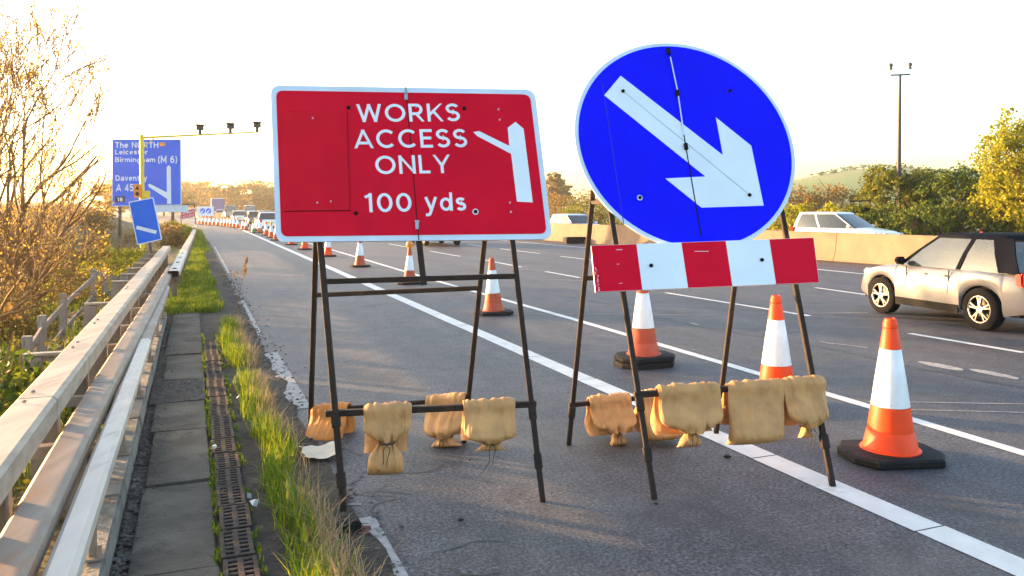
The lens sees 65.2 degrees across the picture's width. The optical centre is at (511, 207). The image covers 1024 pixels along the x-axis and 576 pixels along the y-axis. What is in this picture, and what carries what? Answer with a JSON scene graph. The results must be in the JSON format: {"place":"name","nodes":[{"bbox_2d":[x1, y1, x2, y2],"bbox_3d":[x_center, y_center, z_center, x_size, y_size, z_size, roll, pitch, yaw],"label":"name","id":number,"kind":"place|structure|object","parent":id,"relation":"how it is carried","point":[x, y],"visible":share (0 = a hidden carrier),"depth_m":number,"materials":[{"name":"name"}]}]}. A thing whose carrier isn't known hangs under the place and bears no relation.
{"place":"outdoors","nodes":[
{"label":"outdoors","id":0,"kind":"place"},
{"bbox_2d":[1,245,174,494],"bbox_3d":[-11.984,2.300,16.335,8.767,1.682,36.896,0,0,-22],"label":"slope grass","id":1,"kind":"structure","parent":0,"point":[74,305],"depth_m":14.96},
{"bbox_2d":[108,213,180,214],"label":"opposite carriageway","id":2,"kind":"structure","parent":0,"point":[157,214],"depth_m":221.56,"materials":[{"name":"asphalt"}]},
{"bbox_2d":[791,212,903,234],"bbox_3d":[13.598,0.980,32.502,2.013,1.640,4.125,0,0,-38],"label":"estate car","id":3,"kind":"object","parent":2,"relation":"on","point":[845,222],"visible":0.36,"depth_m":32.29,"materials":[{"name":"white paint"}]},
{"bbox_2d":[888,62,911,227],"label":"camera mast","id":4,"kind":"object","parent":2,"relation":"on","point":[898,174],"visible":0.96,"depth_m":44.92,"materials":[{"name":"metal"}]},
{"bbox_2d":[127,311,219,575],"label":"slab path","id":5,"kind":"structure","parent":0,"point":[183,547],"depth_m":5.09,"materials":[{"name":"concrete"}]},
{"bbox_2d":[109,312,266,575],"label":"path soil","id":6,"kind":"structure","parent":0,"point":[207,328],"depth_m":5.36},
{"bbox_2d":[149,378,204,406],"bbox_3d":[-3.222,1.780,7.731,0.480,0.041,1.050,0,0,-22],"label":"path patch","id":7,"kind":"object","parent":6,"relation":"on","point":[163,393],"visible":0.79,"depth_m":7.63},
{"bbox_2d":[1,209,983,575],"bbox_3d":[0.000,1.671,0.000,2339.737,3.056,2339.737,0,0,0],"label":"ground","id":8,"kind":"structure","parent":0,"point":[59,347],"depth_m":15.90,"materials":[{"name":"soil"}]},
{"bbox_2d":[0,323,38,364],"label":"shrub","id":9,"kind":"object","parent":8,"relation":"on","point":[16,340],"visible":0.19,"depth_m":12.37,"materials":[{"name":"green plant"}]},
{"bbox_2d":[0,262,45,349],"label":"shrub","id":10,"kind":"object","parent":8,"relation":"on","point":[14,294],"visible":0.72,"depth_m":16.25,"materials":[{"name":"brown plant"}]},
{"bbox_2d":[0,342,52,410],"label":"shrub","id":11,"kind":"object","parent":8,"relation":"on","point":[12,371],"visible":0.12,"depth_m":7.43,"materials":[{"name":"green plant"}]},
{"bbox_2d":[0,297,55,342],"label":"shrub","id":12,"kind":"object","parent":8,"relation":"on","point":[16,324],"visible":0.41,"depth_m":17.43,"materials":[{"name":"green plant"}]},
{"bbox_2d":[0,175,72,271],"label":"bare tree","id":13,"kind":"object","parent":8,"relation":"on","point":[29,217],"visible":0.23,"depth_m":24.17,"materials":[{"name":"brown plant"}]},
{"bbox_2d":[0,201,80,316],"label":"shrub","id":14,"kind":"object","parent":8,"relation":"on","point":[3,249],"visible":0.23,"depth_m":20.63,"materials":[{"name":"brown plant"}]},
{"bbox_2d":[0,190,81,286],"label":"bare tree","id":15,"kind":"object","parent":8,"relation":"on","point":[48,225],"visible":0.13,"depth_m":26.90,"materials":[{"name":"brown plant"}]},
{"bbox_2d":[0,223,103,312],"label":"shrub","id":16,"kind":"object","parent":8,"relation":"on","point":[53,293],"visible":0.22,"depth_m":22.04,"materials":[{"name":"brown plant"}]},
{"bbox_2d":[0,329,111,486],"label":"shrub","id":17,"kind":"object","parent":8,"relation":"on","point":[10,386],"visible":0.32,"depth_m":5.65,"materials":[{"name":"green plant"}]},
{"bbox_2d":[0,30,113,321],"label":"bare tree","id":18,"kind":"object","parent":8,"relation":"on","point":[29,292],"visible":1,"depth_m":14.13,"materials":[{"name":"brown plant"}]},
{"bbox_2d":[0,0,114,309],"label":"bare tree","id":19,"kind":"object","parent":8,"relation":"on","point":[6,62],"visible":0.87,"depth_m":19.96,"materials":[{"name":"brown plant"}]},
{"bbox_2d":[21,268,118,375],"bbox_3d":[-8.469,2.217,15.451,0.599,1.534,9.937,0,0,-20],"label":"wooden fence","id":20,"kind":"object","parent":8,"relation":"on","point":[28,342],"visible":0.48,"depth_m":14.64,"materials":[{"name":"grey wood"}]},
{"bbox_2d":[35,258,126,307],"bbox_3d":[-12.783,2.204,23.570,2.632,1.830,2.291,0,0,-36],"label":"shrub","id":21,"kind":"object","parent":8,"relation":"on","point":[80,283],"visible":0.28,"depth_m":23.28,"materials":[{"name":"brown plant"}]},
{"bbox_2d":[0,198,164,267],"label":"bank grass","id":22,"kind":"structure","parent":8,"relation":"on","point":[114,243],"depth_m":44.86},
{"bbox_2d":[0,246,170,533],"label":"crash barrier","id":23,"kind":"object","parent":8,"relation":"on","point":[29,420],"visible":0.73,"depth_m":5.30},
{"bbox_2d":[0,245,177,513],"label":"slope weeds","id":24,"kind":"object","parent":8,"relation":"on","point":[53,325],"visible":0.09,"depth_m":16.27,"materials":[{"name":"green plant"}]},
{"bbox_2d":[63,207,120,234],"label":"shrub","id":25,"kind":"object","parent":8,"relation":"on","point":[95,218],"visible":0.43,"depth_m":45.87,"materials":[{"name":"brown plant"}]},
{"bbox_2d":[43,312,166,575],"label":"kerb","id":26,"kind":"structure","parent":8,"relation":"on","point":[111,514],"depth_m":4.95,"materials":[{"name":"concrete"}]},
{"bbox_2d":[0,265,174,575],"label":"crash barrier","id":27,"kind":"object","parent":26,"relation":"on","point":[30,528],"visible":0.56,"depth_m":4.07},
{"bbox_2d":[42,285,169,575],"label":"crash barrier","id":28,"kind":"object","parent":26,"relation":"on","point":[76,547],"visible":0.94,"depth_m":3.91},
{"bbox_2d":[78,239,145,283],"bbox_3d":[-12.469,1.763,25.573,2.697,1.524,2.762,0,0,0],"label":"shrub","id":29,"kind":"object","parent":8,"relation":"on","point":[114,261],"visible":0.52,"depth_m":25.34,"materials":[{"name":"green plant"}]},
{"bbox_2d":[90,179,182,217],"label":"skyline tree","id":30,"kind":"object","parent":8,"relation":"on","point":[115,208],"visible":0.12,"depth_m":147.26,"materials":[{"name":"brown plant"}]},
{"bbox_2d":[129,197,161,257],"bbox_3d":[-9.170,0.573,20.041,0.827,1.673,0.094,0,0,0],"label":"marker sign","id":31,"kind":"object","parent":8,"relation":"on","point":[145,221],"visible":0.91,"depth_m":20.00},
{"bbox_2d":[112,139,187,241],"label":"direction sign","id":32,"kind":"object","parent":8,"relation":"on","point":[162,171],"visible":0.91,"depth_m":50.00,"materials":[{"name":"blue metal"}]},
{"bbox_2d":[151,221,187,247],"bbox_3d":[-16.077,1.332,37.021,1.984,1.457,2.103,0,0,31],"label":"shrub","id":33,"kind":"object","parent":8,"relation":"on","point":[175,238],"visible":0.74,"depth_m":36.90,"materials":[{"name":"brown plant"}]},
{"bbox_2d":[159,219,199,238],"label":"shrub","id":34,"kind":"object","parent":8,"relation":"on","point":[187,230],"visible":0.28,"depth_m":44.97,"materials":[{"name":"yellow plant"}]},
{"bbox_2d":[157,183,201,215],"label":"skyline tree","id":35,"kind":"object","parent":8,"relation":"on","point":[190,197],"visible":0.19,"depth_m":179.87,"materials":[{"name":"brown plant"}]},
{"bbox_2d":[168,225,196,296],"bbox_3d":[-14.607,1.544,36.484,0.252,0.713,45.406,0,0,-21],"label":"crash barrier","id":36,"kind":"object","parent":8,"relation":"on","point":[178,266],"visible":0.79,"depth_m":18.63,"materials":[{"name":"metal"}]},
{"bbox_2d":[134,121,261,252],"bbox_3d":[-13.197,-0.559,33.774,5.013,6.320,0.437,0,0,-22],"label":"camera gantry","id":37,"kind":"object","parent":8,"relation":"on","point":[140,193],"visible":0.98,"depth_m":33.03,"materials":[{"name":"metal"}]},
{"bbox_2d":[181,176,231,209],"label":"skyline tree","id":38,"kind":"object","parent":8,"relation":"on","point":[211,191],"visible":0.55,"depth_m":212.98,"materials":[{"name":"brown plant"}]},
{"bbox_2d":[12,314,410,575],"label":"dry grass","id":39,"kind":"structure","parent":8,"relation":"on","point":[322,522],"depth_m":4.56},
{"bbox_2d":[203,340,255,575],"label":"drain channel","id":40,"kind":"object","parent":8,"relation":"on","point":[214,480],"visible":0.11,"depth_m":4.99,"materials":[{"name":"black paint"}]},
{"bbox_2d":[207,387,226,399],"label":"drain grate","id":41,"kind":"object","parent":40,"relation":"on","point":[215,392],"visible":0.89,"depth_m":7.62,"materials":[{"name":"metal"}]},
{"bbox_2d":[208,405,229,415],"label":"drain grate","id":42,"kind":"object","parent":40,"relation":"on","point":[216,410],"visible":0.7,"depth_m":6.96,"materials":[{"name":"metal"}]},
{"bbox_2d":[209,396,228,406],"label":"drain grate","id":43,"kind":"object","parent":40,"relation":"on","point":[219,401],"visible":0.74,"depth_m":7.28,"materials":[{"name":"metal"}]},
{"bbox_2d":[210,414,232,426],"bbox_3d":[-2.405,1.777,6.620,0.165,0.040,0.354,0,0,-21],"label":"drain grate","id":44,"kind":"object","parent":40,"relation":"on","point":[221,420],"visible":0.77,"depth_m":6.61,"materials":[{"name":"metal"}]},
{"bbox_2d":[211,425,234,439],"bbox_3d":[-2.270,1.773,6.276,0.165,0.040,0.354,0,0,-22],"label":"drain grate","id":45,"kind":"object","parent":40,"relation":"on","point":[221,432],"visible":0.84,"depth_m":6.25,"materials":[{"name":"metal"}]},
{"bbox_2d":[211,437,235,456],"bbox_3d":[-2.138,1.775,5.930,0.165,0.040,0.354,0,0,-22],"label":"drain grate","id":46,"kind":"object","parent":40,"relation":"on","point":[226,445],"visible":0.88,"depth_m":5.91,"materials":[{"name":"metal"}]},
{"bbox_2d":[214,452,240,469],"bbox_3d":[-1.991,1.780,5.590,0.165,0.040,0.354,0,0,-22],"label":"drain grate","id":47,"kind":"object","parent":40,"relation":"on","point":[227,460],"visible":0.74,"depth_m":5.58,"materials":[{"name":"metal"}]},
{"bbox_2d":[214,467,242,487],"bbox_3d":[-1.861,1.780,5.244,0.165,0.040,0.354,0,0,-22],"label":"drain grate","id":48,"kind":"object","parent":40,"relation":"on","point":[228,476],"visible":0.84,"depth_m":5.24,"materials":[{"name":"metal"}]},
{"bbox_2d":[215,484,246,509],"bbox_3d":[-1.723,1.776,4.900,0.165,0.040,0.354,0,0,-22],"label":"drain grate","id":49,"kind":"object","parent":40,"relation":"on","point":[229,495],"visible":0.79,"depth_m":4.88,"materials":[{"name":"metal"}]},
{"bbox_2d":[219,503,251,530],"bbox_3d":[-1.579,1.773,4.560,0.165,0.040,0.354,0,0,-22],"label":"drain grate","id":50,"kind":"object","parent":40,"relation":"on","point":[231,517],"visible":0.91,"depth_m":4.54,"materials":[{"name":"metal"}]},
{"bbox_2d":[219,527,254,563],"bbox_3d":[-1.451,1.776,4.212,0.165,0.040,0.354,0,0,-22],"label":"drain grate","id":51,"kind":"object","parent":40,"relation":"on","point":[239,546],"visible":0.86,"depth_m":4.19,"materials":[{"name":"metal"}]},
{"bbox_2d":[222,555,260,575],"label":"drain grate","id":52,"kind":"object","parent":40,"relation":"on","point":[247,566],"visible":0.97,"depth_m":3.93,"materials":[{"name":"metal"}]},
{"bbox_2d":[218,179,274,210],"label":"skyline tree","id":53,"kind":"object","parent":8,"relation":"on","point":[257,190],"visible":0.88,"depth_m":211.56,"materials":[{"name":"brown plant"}]},
{"bbox_2d":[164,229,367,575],"bbox_3d":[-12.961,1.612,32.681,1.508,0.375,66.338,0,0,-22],"label":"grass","id":54,"kind":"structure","parent":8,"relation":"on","point":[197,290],"depth_m":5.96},
{"bbox_2d":[199,242,396,575],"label":"verge dirt","id":55,"kind":"structure","parent":8,"relation":"on","point":[268,538],"depth_m":5.37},
{"bbox_2d":[299,441,334,458],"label":"paper litter","id":56,"kind":"object","parent":55,"relation":"on","point":[326,450],"visible":0.85,"depth_m":5.77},
{"bbox_2d":[338,514,360,532],"bbox_3d":[-0.904,1.765,4.455,0.110,0.070,0.120,0,0,-22],"label":"stone","id":57,"kind":"object","parent":55,"relation":"on","point":[355,525],"visible":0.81,"depth_m":4.42,"materials":[{"name":"grey stone"}]},
{"bbox_2d":[545,169,572,215],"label":"skyline tree","id":58,"kind":"object","parent":8,"relation":"on","point":[555,182],"visible":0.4,"depth_m":148.41,"materials":[{"name":"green plant"}]},
{"bbox_2d":[547,191,594,219],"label":"shrub","id":59,"kind":"object","parent":8,"relation":"on","point":[556,200],"visible":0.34,"depth_m":71.34,"materials":[{"name":"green plant"}]},
{"bbox_2d":[553,189,620,224],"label":"shrub","id":60,"kind":"object","parent":8,"relation":"on","point":[578,210],"visible":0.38,"depth_m":65.55,"materials":[{"name":"green plant"}]},
{"bbox_2d":[766,200,817,230],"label":"shrub","id":61,"kind":"object","parent":8,"relation":"on","point":[791,211],"visible":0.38,"depth_m":45.60,"materials":[{"name":"yellow plant"}]},
{"bbox_2d":[767,177,826,229],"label":"shrub","id":62,"kind":"object","parent":8,"relation":"on","point":[800,192],"visible":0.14,"depth_m":51.31,"materials":[{"name":"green plant"}]},
{"bbox_2d":[790,180,862,211],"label":"shrub","id":63,"kind":"object","parent":8,"relation":"on","point":[835,193],"visible":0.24,"depth_m":51.49,"materials":[{"name":"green plant"}]},
{"bbox_2d":[806,200,877,224],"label":"shrub","id":64,"kind":"object","parent":8,"relation":"on","point":[832,206],"visible":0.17,"depth_m":43.40,"materials":[{"name":"yellow plant"}]},
{"bbox_2d":[852,161,940,229],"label":"leafy tree","id":65,"kind":"object","parent":8,"relation":"on","point":[875,185],"visible":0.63,"depth_m":45.33,"materials":[{"name":"green plant"}]},
{"bbox_2d":[863,200,961,235],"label":"shrub","id":66,"kind":"object","parent":8,"relation":"on","point":[905,218],"visible":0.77,"depth_m":41.23,"materials":[{"name":"green plant"}]},
{"bbox_2d":[907,160,981,233],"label":"leafy tree","id":67,"kind":"object","parent":8,"relation":"on","point":[947,181],"visible":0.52,"depth_m":43.23,"materials":[{"name":"green plant"}]},
{"bbox_2d":[905,198,1005,235],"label":"shrub","id":68,"kind":"object","parent":8,"relation":"on","point":[953,212],"visible":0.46,"depth_m":40.81,"materials":[{"name":"green plant"}]},
{"bbox_2d":[966,174,1021,231],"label":"leafy tree","id":69,"kind":"object","parent":8,"relation":"on","point":[976,203],"visible":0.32,"depth_m":40.36,"materials":[{"name":"green plant"}]},
{"bbox_2d":[969,107,1023,232],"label":"leafy tree","id":70,"kind":"object","parent":8,"relation":"on","point":[1010,143],"visible":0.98,"depth_m":38.68,"materials":[{"name":"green plant"}]},
{"bbox_2d":[979,205,1023,231],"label":"shrub","id":71,"kind":"object","parent":8,"relation":"on","point":[1000,229],"visible":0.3,"depth_m":39.39,"materials":[{"name":"green plant"}]},
{"bbox_2d":[0,0,1023,209],"label":"sky","id":72,"kind":"structure","parent":0,"point":[177,65],"materials":[{"name":"white"}]},
{"bbox_2d":[113,216,1023,575],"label":"hard shoulder","id":73,"kind":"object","parent":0,"point":[727,516],"visible":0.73,"depth_m":5.17},
{"bbox_2d":[197,206,213,215],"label":"twin disc sign","id":74,"kind":"object","parent":73,"relation":"on","point":[205,210],"visible":0.95,"depth_m":104.00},
{"bbox_2d":[214,246,407,575],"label":"old edge line","id":75,"kind":"object","parent":73,"relation":"on","point":[293,388],"visible":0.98,"depth_m":7.58,"materials":[{"name":"paint"}]},
{"bbox_2d":[293,372,506,574],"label":"edge cracks","id":76,"kind":"object","parent":73,"relation":"on","point":[451,568],"visible":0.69,"depth_m":4.93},
{"bbox_2d":[271,85,550,511],"bbox_3d":[-0.700,0.484,5.628,1.924,2.647,1.816,0,0,0],"label":"works access sign","id":77,"kind":"object","parent":73,"relation":"on","point":[376,164],"visible":1,"depth_m":5.32,"materials":[{"name":"metal"}]},
{"bbox_2d":[306,402,355,440],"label":"sandbag","id":78,"kind":"object","parent":77,"relation":"attached to","point":[320,427],"visible":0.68,"depth_m":6.33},
{"bbox_2d":[364,401,411,474],"bbox_3d":[-0.770,1.407,4.962,0.292,0.437,0.347,0,0,-10],"label":"sandbag","id":79,"kind":"object","parent":77,"relation":"attached to","point":[387,427],"visible":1,"depth_m":4.86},
{"bbox_2d":[424,392,466,448],"bbox_3d":[-0.491,1.653,6.133,0.325,0.510,0.417,0,0,17],"label":"sandbag","id":80,"kind":"object","parent":77,"relation":"hanging from","point":[442,428],"visible":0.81,"depth_m":6.01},
{"bbox_2d":[461,397,516,471],"bbox_3d":[-0.148,1.405,5.030,0.354,0.432,0.344,0,0,0],"label":"sandbag","id":81,"kind":"object","parent":77,"relation":"hanging from","point":[489,425],"visible":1,"depth_m":4.95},
{"bbox_2d":[110,270,858,575],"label":"gravel","id":82,"kind":"structure","parent":73,"relation":"on","point":[126,528],"depth_m":5.94,"materials":[{"name":"gravel"}]},
{"bbox_2d":[127,216,1023,575],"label":"edge line","id":83,"kind":"object","parent":73,"relation":"on","point":[965,544],"visible":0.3,"depth_m":5.20,"materials":[{"name":"paint"}]},
{"bbox_2d":[566,43,835,498],"bbox_3d":[1.338,0.262,5.681,1.708,3.090,1.315,0,0,-10],"label":"keep right sign","id":84,"kind":"object","parent":73,"relation":"on","point":[686,156],"visible":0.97,"depth_m":5.81,"materials":[{"name":"metal"}]},
{"bbox_2d":[584,392,636,447],"bbox_3d":[0.762,1.641,6.182,0.395,0.449,0.414,0,0,0],"label":"sandbag","id":85,"kind":"object","parent":84,"relation":"hanging from","point":[613,414],"visible":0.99,"depth_m":6.06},
{"bbox_2d":[634,388,681,440],"bbox_3d":[1.118,1.590,6.221,0.275,0.380,0.533,0,0,-14],"label":"sandbag","id":86,"kind":"object","parent":84,"relation":"hanging from","point":[648,404],"visible":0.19,"depth_m":6.08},
{"bbox_2d":[650,381,723,460],"bbox_3d":[1.149,1.375,5.271,0.454,0.474,0.404,0,0,0],"label":"sandbag","id":87,"kind":"object","parent":84,"relation":"hanging from","point":[690,411],"visible":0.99,"depth_m":5.17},
{"bbox_2d":[721,378,784,444],"bbox_3d":[1.603,1.344,5.316,0.435,0.409,0.408,0,0,0],"label":"sandbag","id":88,"kind":"object","parent":84,"relation":"hanging from","point":[753,411],"visible":0.91,"depth_m":5.24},
{"bbox_2d":[782,374,828,453],"bbox_3d":[1.953,1.372,5.424,0.311,0.491,0.403,0,0,-11],"label":"sandbag","id":89,"kind":"object","parent":84,"relation":"attached to","point":[806,410],"visible":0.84,"depth_m":5.32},
{"bbox_2d":[116,214,1023,554],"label":"carriageway","id":90,"kind":"structure","parent":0,"point":[974,488],"depth_m":10.40,"materials":[{"name":"asphalt"}]},
{"bbox_2d":[211,198,224,212],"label":"lorry","id":91,"kind":"object","parent":90,"relation":"on","point":[218,203],"visible":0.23,"depth_m":160.75,"materials":[{"name":"white paint"}]},
{"bbox_2d":[254,212,274,231],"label":"queue car","id":92,"kind":"object","parent":90,"relation":"on","point":[267,217],"visible":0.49,"depth_m":60.09,"materials":[{"name":"white paint"}]},
{"bbox_2d":[350,242,369,266],"bbox_3d":[-4.653,1.338,24.490,0.626,0.925,0.497,0,0,-11],"label":"traffic cone","id":93,"kind":"object","parent":90,"relation":"on","point":[359,260],"visible":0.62,"depth_m":24.39,"materials":[{"name":"plastic"}]},
{"bbox_2d":[397,241,420,284],"bbox_3d":[-2.425,1.293,18.947,0.585,1.015,0.464,0,0,-17],"label":"traffic cone","id":94,"kind":"object","parent":90,"relation":"on","point":[409,268],"visible":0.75,"depth_m":18.87,"materials":[{"name":"plastic"}]},
{"bbox_2d":[474,258,513,315],"bbox_3d":[-0.329,1.323,13.582,0.646,0.955,0.513,-2,0,-11],"label":"traffic cone","id":95,"kind":"object","parent":90,"relation":"on","point":[493,305],"visible":0.97,"depth_m":13.47,"materials":[{"name":"plastic"}]},
{"bbox_2d":[169,218,1023,455],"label":"lane line","id":96,"kind":"object","parent":90,"relation":"on","point":[958,433],"visible":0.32,"depth_m":7.75,"materials":[{"name":"paint"}]},
{"bbox_2d":[613,290,674,369],"bbox_3d":[1.511,1.280,9.187,0.674,1.039,0.534,-1,0,-17],"label":"traffic cone","id":97,"kind":"object","parent":90,"relation":"on","point":[649,354],"visible":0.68,"depth_m":9.06,"materials":[{"name":"plastic"}]},
{"bbox_2d":[351,269,1023,504],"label":"removed markings","id":98,"kind":"object","parent":90,"relation":"on","point":[976,370],"visible":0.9,"depth_m":8.84,"materials":[{"name":"paint"}]},
{"bbox_2d":[370,249,1023,387],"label":"tar joint","id":99,"kind":"object","parent":90,"relation":"on","point":[873,357],"visible":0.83,"depth_m":10.77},
{"bbox_2d":[533,240,881,265],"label":"median dirt","id":100,"kind":"structure","parent":90,"relation":"on","point":[816,260],"depth_m":26.42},
{"bbox_2d":[545,223,596,242],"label":"concrete barrier","id":101,"kind":"object","parent":100,"relation":"on","point":[559,231],"visible":0.52,"depth_m":42.10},
{"bbox_2d":[563,237,585,243],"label":"drain block","id":102,"kind":"structure","parent":100,"relation":"on","point":[572,240],"depth_m":40.22,"materials":[{"name":"black rubber"}]},
{"bbox_2d":[591,225,652,244],"bbox_3d":[5.318,1.312,37.724,0.600,0.975,4.876,0,0,-27],"label":"concrete barrier","id":103,"kind":"object","parent":100,"relation":"on","point":[625,234],"visible":0.55,"depth_m":37.85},
{"bbox_2d":[752,230,839,260],"bbox_3d":[9.839,1.312,29.030,0.600,0.975,4.876,0,0,-28],"label":"concrete barrier","id":104,"kind":"object","parent":100,"relation":"on","point":[825,245],"visible":0.26,"depth_m":27.40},
{"bbox_2d":[833,233,936,264],"bbox_3d":[12.108,1.312,24.687,0.600,0.975,4.876,0,0,-27],"label":"concrete barrier","id":105,"kind":"object","parent":100,"relation":"on","point":[881,249],"visible":0.52,"depth_m":25.37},
{"bbox_2d":[392,244,1023,352],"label":"lane dashes","id":106,"kind":"object","parent":90,"relation":"on","point":[786,311],"visible":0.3,"depth_m":14.51,"materials":[{"name":"paint"}]},
{"bbox_2d":[759,295,792,378],"bbox_3d":[2.408,1.298,7.285,0.680,1.005,0.540,-1,0,-29],"label":"traffic cone","id":107,"kind":"object","parent":90,"relation":"on","point":[776,361],"visible":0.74,"depth_m":7.21,"materials":[{"name":"plastic"}]},
{"bbox_2d":[837,318,945,469],"bbox_3d":[2.729,1.298,5.769,0.680,1.005,0.540,0,0,-6],"label":"traffic cone","id":108,"kind":"object","parent":90,"relation":"on","point":[889,441],"visible":1,"depth_m":5.67,"materials":[{"name":"plastic"}]},
{"bbox_2d":[861,232,1023,329],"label":"passing car","id":109,"kind":"object","parent":90,"relation":"on","point":[977,278],"visible":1,"depth_m":12.13,"materials":[{"name":"silver metal"}]},
{"bbox_2d":[550,214,599,224],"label":"white car","id":110,"kind":"object","parent":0,"point":[571,218],"visible":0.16,"depth_m":46.84,"materials":[{"name":"paint"}]},
{"bbox_2d":[603,167,1001,212],"bbox_3d":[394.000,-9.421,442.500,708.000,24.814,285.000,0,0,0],"label":"hill","id":111,"kind":"structure","parent":0,"point":[847,178],"depth_m":397.93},
{"bbox_2d":[810,163,982,176],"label":"hilltop wood","id":112,"kind":"object","parent":111,"relation":"on","point":[843,168],"visible":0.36,"depth_m":431.21,"materials":[{"name":"green plant"}]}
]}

